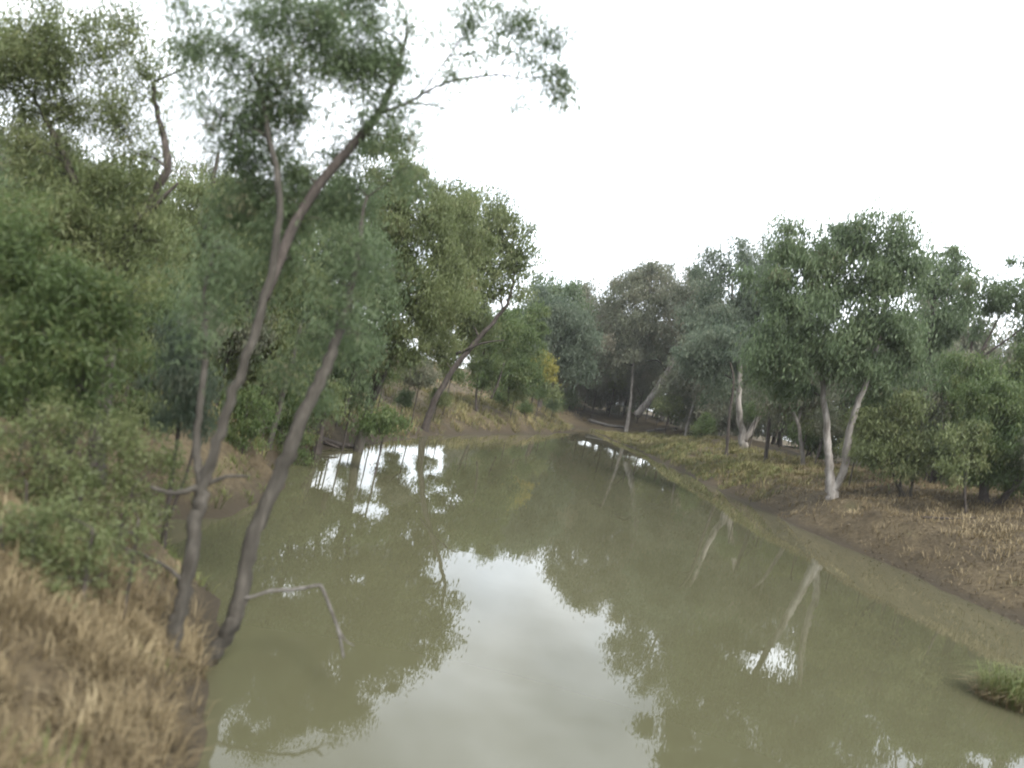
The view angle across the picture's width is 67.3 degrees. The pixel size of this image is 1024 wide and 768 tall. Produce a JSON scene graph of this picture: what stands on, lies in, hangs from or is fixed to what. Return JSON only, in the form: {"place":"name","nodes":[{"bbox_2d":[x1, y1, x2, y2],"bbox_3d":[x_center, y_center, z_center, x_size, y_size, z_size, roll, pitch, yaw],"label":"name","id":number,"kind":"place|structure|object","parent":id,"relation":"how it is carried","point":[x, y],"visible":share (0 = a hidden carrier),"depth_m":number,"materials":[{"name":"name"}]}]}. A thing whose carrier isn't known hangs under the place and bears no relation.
{"place":"outdoors","nodes":[
{"label":"outdoors","id":0,"kind":"place"},
{"bbox_2d":[0,329,1023,767],"bbox_3d":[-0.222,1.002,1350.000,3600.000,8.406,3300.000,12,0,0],"label":"ground","id":1,"kind":"structure","parent":0,"point":[856,535],"depth_m":27.48,"materials":[{"name":"soil"}]},
{"bbox_2d":[0,167,54,294],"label":"bush","id":2,"kind":"object","parent":1,"relation":"on","point":[3,178],"visible":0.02,"depth_m":19.90,"materials":[{"name":"green plant"}]},
{"bbox_2d":[0,349,72,425],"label":"bush","id":3,"kind":"object","parent":1,"relation":"on","point":[10,409],"visible":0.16,"depth_m":12.91,"materials":[{"name":"green plant"}]},
{"bbox_2d":[0,107,92,186],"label":"gum tree","id":4,"kind":"object","parent":1,"relation":"on","point":[5,124],"visible":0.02,"depth_m":50.08,"materials":[{"name":"green plant"}]},
{"bbox_2d":[0,150,125,233],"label":"bush","id":5,"kind":"object","parent":1,"relation":"on","point":[76,168],"visible":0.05,"depth_m":23.71,"materials":[{"name":"green plant"}]},
{"bbox_2d":[0,135,126,333],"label":"gum tree","id":6,"kind":"object","parent":1,"relation":"on","point":[12,173],"depth_m":25.43,"materials":[{"name":"green plant"}]},
{"bbox_2d":[0,485,178,618],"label":"bush","id":7,"kind":"object","parent":1,"relation":"on","point":[42,518],"visible":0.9,"depth_m":7.57,"materials":[{"name":"green plant"}]},
{"bbox_2d":[0,263,190,442],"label":"acacia tree","id":8,"kind":"object","parent":1,"relation":"on","point":[142,406],"visible":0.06,"depth_m":16.21,"materials":[{"name":"green plant"}]},
{"bbox_2d":[0,173,192,477],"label":"acacia tree","id":9,"kind":"object","parent":1,"relation":"on","point":[76,349],"visible":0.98,"depth_m":9.55,"materials":[{"name":"green plant"}]},
{"bbox_2d":[0,371,203,555],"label":"bush","id":10,"kind":"object","parent":1,"relation":"on","point":[87,479],"visible":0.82,"depth_m":9.07,"materials":[{"name":"green plant"}]},
{"bbox_2d":[0,0,223,489],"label":"acacia tree","id":11,"kind":"object","parent":1,"relation":"on","point":[21,58],"visible":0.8,"depth_m":13.14,"materials":[{"name":"green plant"}]},
{"bbox_2d":[0,421,238,767],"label":"dry grass","id":12,"kind":"structure","parent":1,"relation":"on","point":[115,616],"depth_m":6.93,"materials":[{"name":"plant"}]},
{"bbox_2d":[1,441,266,767],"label":"green grass","id":13,"kind":"structure","parent":1,"relation":"on","point":[196,579],"depth_m":11.43,"materials":[{"name":"plant"}]},
{"bbox_2d":[98,148,200,366],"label":"gum tree","id":14,"kind":"object","parent":1,"relation":"on","point":[159,225],"depth_m":29.38,"materials":[{"name":"green plant"}]},
{"bbox_2d":[112,234,199,383],"bbox_3d":[-10.111,-1.599,21.265,3.509,5.316,2.301,13,0,-27],"label":"bush","id":15,"kind":"object","parent":1,"relation":"on","point":[167,271],"visible":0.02,"depth_m":21.05,"materials":[{"name":"green plant"}]},
{"bbox_2d":[117,255,199,395],"bbox_3d":[-9.043,-1.202,18.591,2.349,4.376,2.622,12,0,-20],"label":"bush","id":16,"kind":"object","parent":1,"relation":"on","point":[171,296],"visible":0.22,"depth_m":18.50,"materials":[{"name":"green plant"}]},
{"bbox_2d":[132,310,241,548],"bbox_3d":[-5.047,0.877,11.409,1.681,3.928,1.457,12,0,0],"label":"bush","id":17,"kind":"object","parent":1,"relation":"on","point":[185,392],"visible":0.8,"depth_m":11.38,"materials":[{"name":"green plant"}]},
{"bbox_2d":[116,152,268,390],"bbox_3d":[-9.570,-2.878,22.098,5.618,7.847,3.610,12,0,11],"label":"gum tree","id":18,"kind":"object","parent":1,"relation":"on","point":[192,192],"visible":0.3,"depth_m":21.66,"materials":[{"name":"green plant"}]},
{"bbox_2d":[152,293,236,361],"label":"bush","id":19,"kind":"object","parent":1,"relation":"on","point":[220,333],"visible":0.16,"depth_m":19.78,"materials":[{"name":"green plant"}]},
{"bbox_2d":[155,154,261,230],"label":"gum tree","id":20,"kind":"object","parent":1,"relation":"on","point":[182,168],"visible":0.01,"depth_m":58.52,"materials":[{"name":"green plant"}]},
{"bbox_2d":[155,202,320,390],"bbox_3d":[-12.317,-4.194,35.922,9.059,9.491,5.211,12,0,0],"label":"gum tree","id":21,"kind":"object","parent":1,"relation":"on","point":[225,358],"visible":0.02,"depth_m":35.63,"materials":[{"name":"green plant"}]},
{"bbox_2d":[1,376,488,640],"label":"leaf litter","id":22,"kind":"object","parent":1,"relation":"on","point":[232,463],"visible":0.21,"depth_m":17.25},
{"bbox_2d":[213,285,281,411],"bbox_3d":[-8.289,-0.759,22.930,3.132,4.744,2.141,13,0,38],"label":"bush","id":23,"kind":"object","parent":1,"relation":"on","point":[242,343],"visible":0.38,"depth_m":22.51,"materials":[{"name":"green plant"}]},
{"bbox_2d":[209,381,324,466],"bbox_3d":[-6.954,1.395,22.116,2.422,3.074,6.569,12,0,0],"label":"bush","id":24,"kind":"object","parent":1,"relation":"on","point":[243,428],"visible":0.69,"depth_m":19.43,"materials":[{"name":"green plant"}]},
{"bbox_2d":[193,184,347,450],"bbox_3d":[-7.779,-2.130,24.090,5.309,8.654,3.659,12,0,0],"label":"gum tree","id":25,"kind":"object","parent":1,"relation":"on","point":[253,375],"visible":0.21,"depth_m":23.67,"materials":[{"name":"green plant"}]},
{"bbox_2d":[253,385,325,443],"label":"bush","id":26,"kind":"object","parent":1,"relation":"on","point":[285,423],"visible":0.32,"depth_m":25.20,"materials":[{"name":"green plant"}]},
{"bbox_2d":[276,359,318,433],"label":"bush","id":27,"kind":"object","parent":1,"relation":"on","point":[314,371],"visible":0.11,"depth_m":26.25,"materials":[{"name":"green plant"}]},
{"bbox_2d":[296,368,362,461],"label":"bush","id":28,"kind":"object","parent":1,"relation":"on","point":[340,399],"visible":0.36,"depth_m":25.76,"materials":[{"name":"green plant"}]},
{"bbox_2d":[199,51,464,666],"bbox_3d":[-2.302,-0.168,10.177,2.304,8.005,2.756,12,0,-33],"label":"acacia tree","id":29,"kind":"object","parent":1,"relation":"on","point":[284,461],"visible":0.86,"depth_m":9.77,"materials":[{"name":"green plant"}]},
{"bbox_2d":[244,584,353,657],"bbox_3d":[-2.433,2.717,9.172,1.406,0.531,0.641,13,0,14],"label":"dead branch","id":30,"kind":"object","parent":29,"relation":"attached to","point":[339,632],"visible":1,"depth_m":9.20,"materials":[{"name":"grey wood"}]},
{"bbox_2d":[254,159,412,453],"bbox_3d":[-7.173,-2.840,28.050,6.784,11.135,4.535,12,0,0],"label":"gum tree","id":31,"kind":"object","parent":1,"relation":"on","point":[391,308],"visible":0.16,"depth_m":27.78,"materials":[{"name":"green plant"}]},
{"bbox_2d":[121,365,574,468],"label":"bank grass","id":32,"kind":"structure","parent":1,"relation":"on","point":[486,399],"depth_m":56.85,"materials":[{"name":"plant"}]},
{"bbox_2d":[332,367,382,451],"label":"bush","id":33,"kind":"object","parent":1,"relation":"on","point":[362,400],"visible":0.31,"depth_m":29.81,"materials":[{"name":"green plant"}]},
{"bbox_2d":[120,0,599,658],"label":"acacia tree","id":34,"kind":"object","parent":1,"relation":"on","point":[276,104],"visible":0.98,"depth_m":9.58,"materials":[{"name":"green plant"}]},
{"bbox_2d":[341,394,421,474],"bbox_3d":[-4.805,2.461,26.004,2.822,4.274,1.850,12,0,17],"label":"bush","id":35,"kind":"object","parent":1,"relation":"on","point":[374,424],"visible":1,"depth_m":25.82,"materials":[{"name":"green plant"}]},
{"bbox_2d":[362,371,404,413],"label":"bush","id":36,"kind":"object","parent":1,"relation":"on","point":[392,379],"visible":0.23,"depth_m":37.91,"materials":[{"name":"green plant"}]},
{"bbox_2d":[393,387,415,413],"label":"bush","id":37,"kind":"object","parent":1,"relation":"on","point":[406,400],"visible":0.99,"depth_m":44.82,"materials":[{"name":"green plant"}]},
{"bbox_2d":[393,356,443,424],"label":"bush","id":38,"kind":"object","parent":1,"relation":"on","point":[428,372],"visible":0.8,"depth_m":43.75,"materials":[{"name":"green plant"}]},
{"bbox_2d":[329,120,509,452],"bbox_3d":[-4.694,-3.474,31.020,8.145,14.176,6.415,12,0,0],"label":"gum tree","id":39,"kind":"object","parent":1,"relation":"on","point":[451,210],"visible":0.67,"depth_m":29.95,"materials":[{"name":"green plant"}]},
{"bbox_2d":[423,385,454,421],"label":"bush","id":40,"kind":"object","parent":1,"relation":"on","point":[447,400],"visible":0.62,"depth_m":49.00,"materials":[{"name":"green plant"}]},
{"bbox_2d":[439,362,468,414],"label":"bush","id":41,"kind":"object","parent":1,"relation":"on","point":[460,381],"visible":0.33,"depth_m":53.17,"materials":[{"name":"green plant"}]},
{"bbox_2d":[369,351,582,416],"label":"paddock grass","id":42,"kind":"structure","parent":1,"relation":"on","point":[480,392],"depth_m":84.92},
{"bbox_2d":[407,181,553,432],"bbox_3d":[-2.679,-4.615,46.543,8.269,16.245,6.843,13,0,-24],"label":"acacia tree","id":43,"kind":"object","parent":1,"relation":"on","point":[500,218],"visible":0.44,"depth_m":45.95,"materials":[{"name":"green plant"}]},
{"bbox_2d":[474,370,493,409],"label":"bush","id":44,"kind":"object","parent":1,"relation":"on","point":[480,380],"visible":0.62,"depth_m":59.71,"materials":[{"name":"green plant"}]},
{"bbox_2d":[488,386,514,408],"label":"bush","id":45,"kind":"object","parent":1,"relation":"on","point":[498,396],"visible":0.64,"depth_m":69.78,"materials":[{"name":"green plant"}]},
{"bbox_2d":[462,295,552,411],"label":"acacia tree","id":46,"kind":"object","parent":1,"relation":"on","point":[528,330],"visible":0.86,"depth_m":61.81,"materials":[{"name":"green plant"}]},
{"bbox_2d":[500,383,531,417],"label":"bush","id":47,"kind":"object","parent":1,"relation":"on","point":[515,394],"visible":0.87,"depth_m":66.92,"materials":[{"name":"green plant"}]},
{"bbox_2d":[515,399,536,415],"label":"bush","id":48,"kind":"object","parent":1,"relation":"on","point":[526,408],"visible":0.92,"depth_m":72.25,"materials":[{"name":"green plant"}]},
{"bbox_2d":[510,377,566,405],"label":"bush","id":49,"kind":"object","parent":1,"relation":"on","point":[558,396],"visible":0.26,"depth_m":81.04,"materials":[{"name":"green plant"}]},
{"bbox_2d":[530,386,551,419],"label":"bush","id":50,"kind":"object","parent":1,"relation":"on","point":[543,392],"visible":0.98,"depth_m":75.60,"materials":[{"name":"green plant"}]},
{"bbox_2d":[524,349,560,411],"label":"acacia tree","id":51,"kind":"object","parent":1,"relation":"on","point":[552,369],"visible":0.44,"depth_m":74.79,"materials":[{"name":"green plant"}]},
{"bbox_2d":[544,398,561,421],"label":"bush","id":52,"kind":"object","parent":1,"relation":"on","point":[554,405],"visible":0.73,"depth_m":83.69,"materials":[{"name":"green plant"}]},
{"bbox_2d":[542,395,569,413],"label":"bush","id":53,"kind":"object","parent":1,"relation":"on","point":[562,402],"visible":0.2,"depth_m":99.40,"materials":[{"name":"green plant"}]},
{"bbox_2d":[545,363,569,411],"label":"bush","id":54,"kind":"object","parent":1,"relation":"on","point":[561,382],"visible":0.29,"depth_m":89.02,"materials":[{"name":"green plant"}]},
{"bbox_2d":[507,281,608,411],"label":"gum tree","id":55,"kind":"object","parent":1,"relation":"on","point":[571,340],"visible":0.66,"depth_m":86.99,"materials":[{"name":"green plant"}]},
{"bbox_2d":[511,267,611,391],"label":"gum tree","id":56,"kind":"object","parent":1,"relation":"on","point":[572,287],"visible":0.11,"depth_m":114.16,"materials":[{"name":"green plant"}]},
{"bbox_2d":[558,386,584,410],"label":"bush","id":57,"kind":"object","parent":1,"relation":"on","point":[571,398],"visible":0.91,"depth_m":118.55,"materials":[{"name":"green plant"}]},
{"bbox_2d":[580,368,612,418],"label":"bush","id":58,"kind":"object","parent":1,"relation":"on","point":[601,385],"visible":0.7,"depth_m":117.43,"materials":[{"name":"green plant"}]},
{"bbox_2d":[558,271,650,418],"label":"gum tree","id":59,"kind":"object","parent":1,"relation":"on","point":[603,399],"visible":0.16,"depth_m":123.30,"materials":[{"name":"green plant"}]},
{"bbox_2d":[588,418,623,427],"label":"fallen log","id":60,"kind":"object","parent":1,"relation":"on","point":[604,424],"visible":1,"depth_m":114.88,"materials":[{"name":"grey wood"}]},
{"bbox_2d":[605,365,631,416],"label":"bush","id":61,"kind":"object","parent":1,"relation":"on","point":[617,383],"visible":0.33,"depth_m":120.23,"materials":[{"name":"green plant"}]},
{"bbox_2d":[620,391,654,412],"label":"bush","id":62,"kind":"object","parent":1,"relation":"on","point":[632,411],"visible":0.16,"depth_m":130.91,"materials":[{"name":"green plant"}]},
{"bbox_2d":[620,364,659,422],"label":"bush","id":63,"kind":"object","parent":1,"relation":"on","point":[639,385],"visible":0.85,"depth_m":117.55,"materials":[{"name":"green plant"}]},
{"bbox_2d":[636,389,667,419],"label":"bush","id":64,"kind":"object","parent":1,"relation":"on","point":[653,413],"visible":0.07,"depth_m":129.12,"materials":[{"name":"green plant"}]},
{"bbox_2d":[586,250,726,431],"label":"gum tree","id":65,"kind":"object","parent":1,"relation":"on","point":[646,330],"visible":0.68,"depth_m":110.37,"materials":[{"name":"green plant"}]},
{"bbox_2d":[644,387,688,434],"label":"bush","id":66,"kind":"object","parent":1,"relation":"on","point":[667,409],"visible":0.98,"depth_m":100.31,"materials":[{"name":"green plant"}]},
{"bbox_2d":[649,265,728,435],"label":"gum tree","id":67,"kind":"object","parent":1,"relation":"on","point":[683,292],"visible":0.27,"depth_m":101.69,"materials":[{"name":"green plant"}]},
{"bbox_2d":[683,409,719,437],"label":"bush","id":68,"kind":"object","parent":1,"relation":"on","point":[703,426],"visible":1,"depth_m":85.29,"materials":[{"name":"green plant"}]},
{"bbox_2d":[670,295,736,436],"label":"gum tree","id":69,"kind":"object","parent":1,"relation":"on","point":[683,420],"visible":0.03,"depth_m":103.20,"materials":[{"name":"green plant"}]},
{"bbox_2d":[666,315,752,455],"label":"gum tree","id":70,"kind":"object","parent":1,"relation":"on","point":[710,361],"visible":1,"depth_m":66.14,"materials":[{"name":"green plant"}]},
{"bbox_2d":[642,441,796,487],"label":"green grass","id":71,"kind":"structure","parent":1,"relation":"on","point":[713,459],"depth_m":61.98,"materials":[{"name":"plant"}]},
{"bbox_2d":[685,326,788,444],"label":"gum tree","id":72,"kind":"object","parent":1,"relation":"on","point":[720,414],"visible":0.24,"depth_m":88.54,"materials":[{"name":"green plant"}]},
{"bbox_2d":[591,428,891,502],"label":"bank grass","id":73,"kind":"structure","parent":1,"relation":"on","point":[653,441],"depth_m":63.56,"materials":[{"name":"plant"}]},
{"bbox_2d":[669,228,816,448],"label":"gum tree","id":74,"kind":"object","parent":1,"relation":"on","point":[732,311],"visible":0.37,"depth_m":72.61,"materials":[{"name":"green plant"}]},
{"bbox_2d":[742,399,764,430],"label":"bush","id":75,"kind":"object","parent":1,"relation":"on","point":[747,417],"visible":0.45,"depth_m":79.79,"materials":[{"name":"green plant"}]},
{"bbox_2d":[745,399,767,447],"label":"tree","id":76,"kind":"object","parent":1,"relation":"on","point":[753,410],"visible":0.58,"depth_m":71.24,"materials":[{"name":"green plant"}]},
{"bbox_2d":[693,302,823,444],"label":"gum tree","id":77,"kind":"object","parent":1,"relation":"on","point":[778,435],"visible":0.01,"depth_m":94.77,"materials":[{"name":"green plant"}]},
{"bbox_2d":[750,400,827,445],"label":"gum tree","id":78,"kind":"object","parent":1,"relation":"on","point":[784,436],"visible":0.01,"depth_m":98.10,"materials":[{"name":"green plant"}]},
{"bbox_2d":[741,330,837,460],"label":"gum tree","id":79,"kind":"object","parent":1,"relation":"on","point":[767,443],"visible":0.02,"depth_m":57.89,"materials":[{"name":"green plant"}]},
{"bbox_2d":[740,362,850,465],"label":"gum tree","id":80,"kind":"object","parent":1,"relation":"on","point":[813,403],"visible":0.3,"depth_m":54.93,"materials":[{"name":"green plant"}]},
{"bbox_2d":[790,409,816,445],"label":"bush","id":81,"kind":"object","parent":1,"relation":"on","point":[807,431],"visible":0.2,"depth_m":61.81,"materials":[{"name":"green plant"}]},
{"bbox_2d":[771,414,843,461],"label":"bush","id":82,"kind":"object","parent":1,"relation":"on","point":[812,442],"visible":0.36,"depth_m":69.52,"materials":[{"name":"green plant"}]},
{"bbox_2d":[808,404,844,462],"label":"bush","id":83,"kind":"object","parent":1,"relation":"on","point":[818,425],"visible":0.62,"depth_m":53.17,"materials":[{"name":"green plant"}]},
{"bbox_2d":[803,397,849,459],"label":"bush","id":84,"kind":"object","parent":1,"relation":"on","point":[842,419],"visible":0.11,"depth_m":65.28,"materials":[{"name":"green plant"}]},
{"bbox_2d":[786,348,871,465],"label":"gum tree","id":85,"kind":"object","parent":1,"relation":"on","point":[844,410],"visible":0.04,"depth_m":70.33,"materials":[{"name":"green plant"}]},
{"bbox_2d":[722,196,953,499],"bbox_3d":[16.960,-2.041,41.013,13.226,16.461,8.182,12,0,0],"label":"gum tree","id":86,"kind":"object","parent":1,"relation":"on","point":[795,347],"visible":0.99,"depth_m":39.93,"materials":[{"name":"green plant"}]},
{"bbox_2d":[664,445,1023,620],"bbox_3d":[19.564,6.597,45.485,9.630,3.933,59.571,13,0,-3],"label":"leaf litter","id":87,"kind":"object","parent":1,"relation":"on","point":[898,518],"visible":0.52,"depth_m":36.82,"materials":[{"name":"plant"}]},
{"bbox_2d":[832,431,871,486],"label":"bush","id":88,"kind":"object","parent":1,"relation":"on","point":[851,449],"visible":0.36,"depth_m":45.66,"materials":[{"name":"green plant"}]},
{"bbox_2d":[702,457,1023,610],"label":"dry grass","id":89,"kind":"structure","parent":1,"relation":"on","point":[928,485],"depth_m":37.73,"materials":[{"name":"plant"}]},
{"bbox_2d":[839,382,948,496],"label":"gum tree","id":90,"kind":"object","parent":1,"relation":"on","point":[889,433],"visible":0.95,"depth_m":39.54,"materials":[{"name":"green plant"}]},
{"bbox_2d":[840,316,969,443],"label":"gum tree","id":91,"kind":"object","parent":1,"relation":"on","point":[956,346],"visible":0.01,"depth_m":67.68,"materials":[{"name":"green plant"}]},
{"bbox_2d":[886,369,965,474],"bbox_3d":[23.149,2.749,44.278,3.486,7.725,5.101,13,0,-26],"label":"bush","id":92,"kind":"object","parent":1,"relation":"on","point":[941,404],"visible":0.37,"depth_m":43.12,"materials":[{"name":"green plant"}]},
{"bbox_2d":[887,232,988,482],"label":"gum tree","id":93,"kind":"object","parent":1,"relation":"on","point":[943,341],"visible":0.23,"depth_m":51.19,"materials":[{"name":"green plant"}]},
{"bbox_2d":[915,407,965,479],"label":"bush","id":94,"kind":"object","parent":1,"relation":"on","point":[935,433],"visible":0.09,"depth_m":48.60,"materials":[{"name":"green plant"}]},
{"bbox_2d":[902,284,1019,482],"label":"gum tree","id":95,"kind":"object","parent":1,"relation":"on","point":[964,341],"visible":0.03,"depth_m":78.49,"materials":[{"name":"green plant"}]},
{"bbox_2d":[921,414,1002,512],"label":"acacia tree","id":96,"kind":"object","parent":1,"relation":"on","point":[958,458],"visible":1,"depth_m":35.79,"materials":[{"name":"green plant"}]},
{"bbox_2d":[936,443,1010,487],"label":"bush","id":97,"kind":"object","parent":1,"relation":"on","point":[976,484],"visible":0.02,"depth_m":43.87,"materials":[{"name":"green plant"}]},
{"bbox_2d":[924,362,1023,504],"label":"acacia tree","id":98,"kind":"object","parent":1,"relation":"on","point":[984,403],"visible":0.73,"depth_m":36.91,"materials":[{"name":"green plant"}]},
{"bbox_2d":[924,338,1023,424],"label":"acacia tree","id":99,"kind":"object","parent":1,"relation":"on","point":[1017,366],"visible":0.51,"depth_m":42.82,"materials":[{"name":"green plant"}]},
{"bbox_2d":[926,245,1023,484],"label":"gum tree","id":100,"kind":"object","parent":1,"relation":"on","point":[1003,297],"visible":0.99,"depth_m":46.55,"materials":[{"name":"green plant"}]},
{"bbox_2d":[954,329,1023,374],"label":"tree","id":101,"kind":"object","parent":1,"relation":"on","point":[1007,351],"visible":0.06,"depth_m":58.95,"materials":[{"name":"green plant"}]},
{"bbox_2d":[993,472,1023,501],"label":"bush","id":102,"kind":"object","parent":1,"relation":"on","point":[1005,488],"visible":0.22,"depth_m":38.15,"materials":[{"name":"green plant"}]},
{"bbox_2d":[1014,436,1023,512],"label":"bush","id":103,"kind":"object","parent":1,"relation":"on","point":[1022,449],"visible":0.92,"depth_m":35.24,"materials":[{"name":"green plant"}]},
{"bbox_2d":[0,0,1023,484],"label":"sky","id":104,"kind":"structure","parent":0,"point":[710,117],"materials":[{"name":"white"}]},
{"bbox_2d":[155,428,1023,767],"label":"water","id":105,"kind":"structure","parent":0,"point":[581,598],"depth_m":14.05,"materials":[{"name":"green liquid"}]},
{"bbox_2d":[304,427,353,448],"bbox_3d":[-6.942,2.035,29.719,1.117,1.010,4.016,12,0,30],"label":"fallen log","id":106,"kind":"object","parent":105,"relation":"on","point":[331,442],"visible":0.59,"depth_m":30.10,"materials":[{"name":"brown wood"}]},
{"bbox_2d":[955,656,1023,713],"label":"grass hummock","id":107,"kind":"object","parent":105,"relation":"in","point":[1009,695],"depth_m":14.89,"materials":[{"name":"plant"}]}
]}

